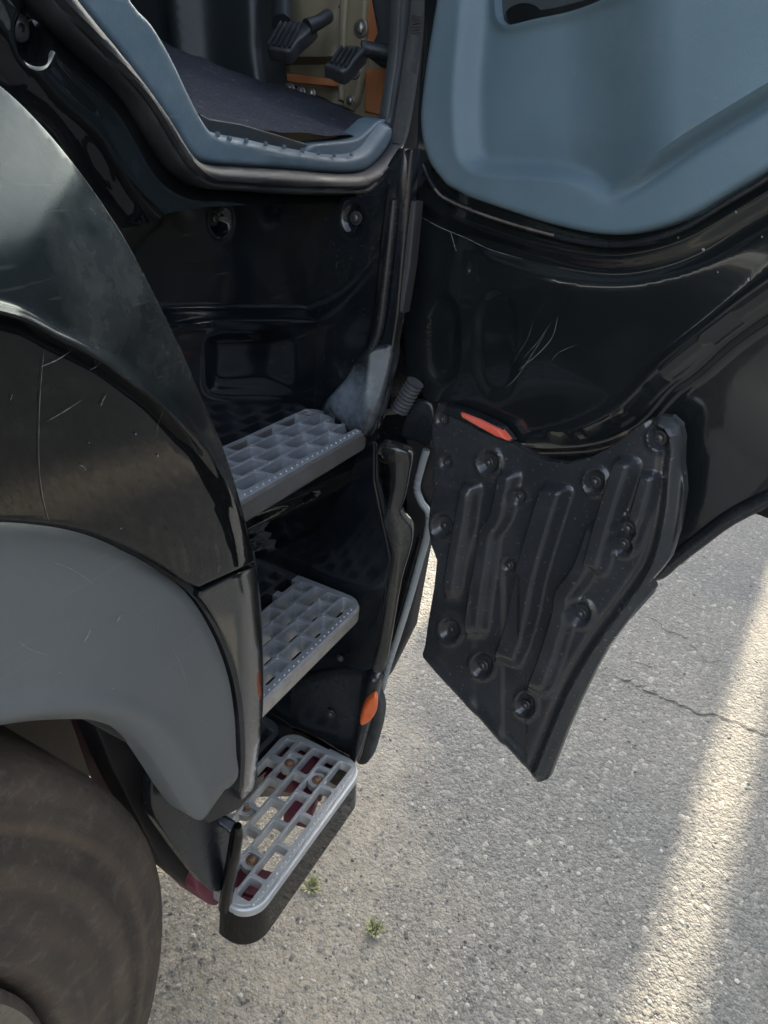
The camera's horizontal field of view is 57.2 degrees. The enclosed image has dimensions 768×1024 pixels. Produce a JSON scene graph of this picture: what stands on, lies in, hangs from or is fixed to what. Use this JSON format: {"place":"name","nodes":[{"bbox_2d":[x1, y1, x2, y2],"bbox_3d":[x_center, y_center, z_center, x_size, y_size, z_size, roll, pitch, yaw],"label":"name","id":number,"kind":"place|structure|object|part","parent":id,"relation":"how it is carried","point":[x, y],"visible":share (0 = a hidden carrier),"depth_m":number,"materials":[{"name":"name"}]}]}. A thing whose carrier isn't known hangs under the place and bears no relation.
{"place":"outdoors","nodes":[
{"label":"outdoors","id":0,"kind":"place"},
{"bbox_2d":[89,514,767,1023],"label":"ground","id":1,"kind":"structure","parent":0,"point":[731,606],"depth_m":1.71,"materials":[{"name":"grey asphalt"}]},
{"bbox_2d":[301,874,321,894],"bbox_3d":[-0.161,0.841,1.587,0.052,0.016,0.057,19,30,22],"label":"weed","id":2,"kind":"object","parent":1,"relation":"on","point":[311,881],"visible":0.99,"depth_m":1.59,"materials":[{"name":"green plant"}]},
{"bbox_2d":[365,916,385,937],"bbox_3d":[-0.019,0.893,1.513,0.046,0.022,0.046,19,30,22],"label":"weed","id":3,"kind":"object","parent":1,"relation":"on","point":[371,921],"visible":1,"depth_m":1.51,"materials":[{"name":"green plant"}]},
{"bbox_2d":[0,0,767,1023],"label":"truck","id":4,"kind":"object","parent":1,"relation":"on","point":[326,326],"visible":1,"depth_m":0.86,"materials":[{"name":"metal"}]},
{"bbox_3d":[0.416,-0.437,0.689,0.963,2.005,0.315,19,30,22],"label":"door","id":5,"kind":"part","parent":4,"relation":"part of","materials":[{"name":"black paint"}]},
{"bbox_2d":[611,592,767,735],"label":"pavement crack","id":6,"kind":"object","parent":1,"relation":"on","point":[675,701],"visible":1,"depth_m":2.28,"materials":[{"name":"grey asphalt"}]}
]}

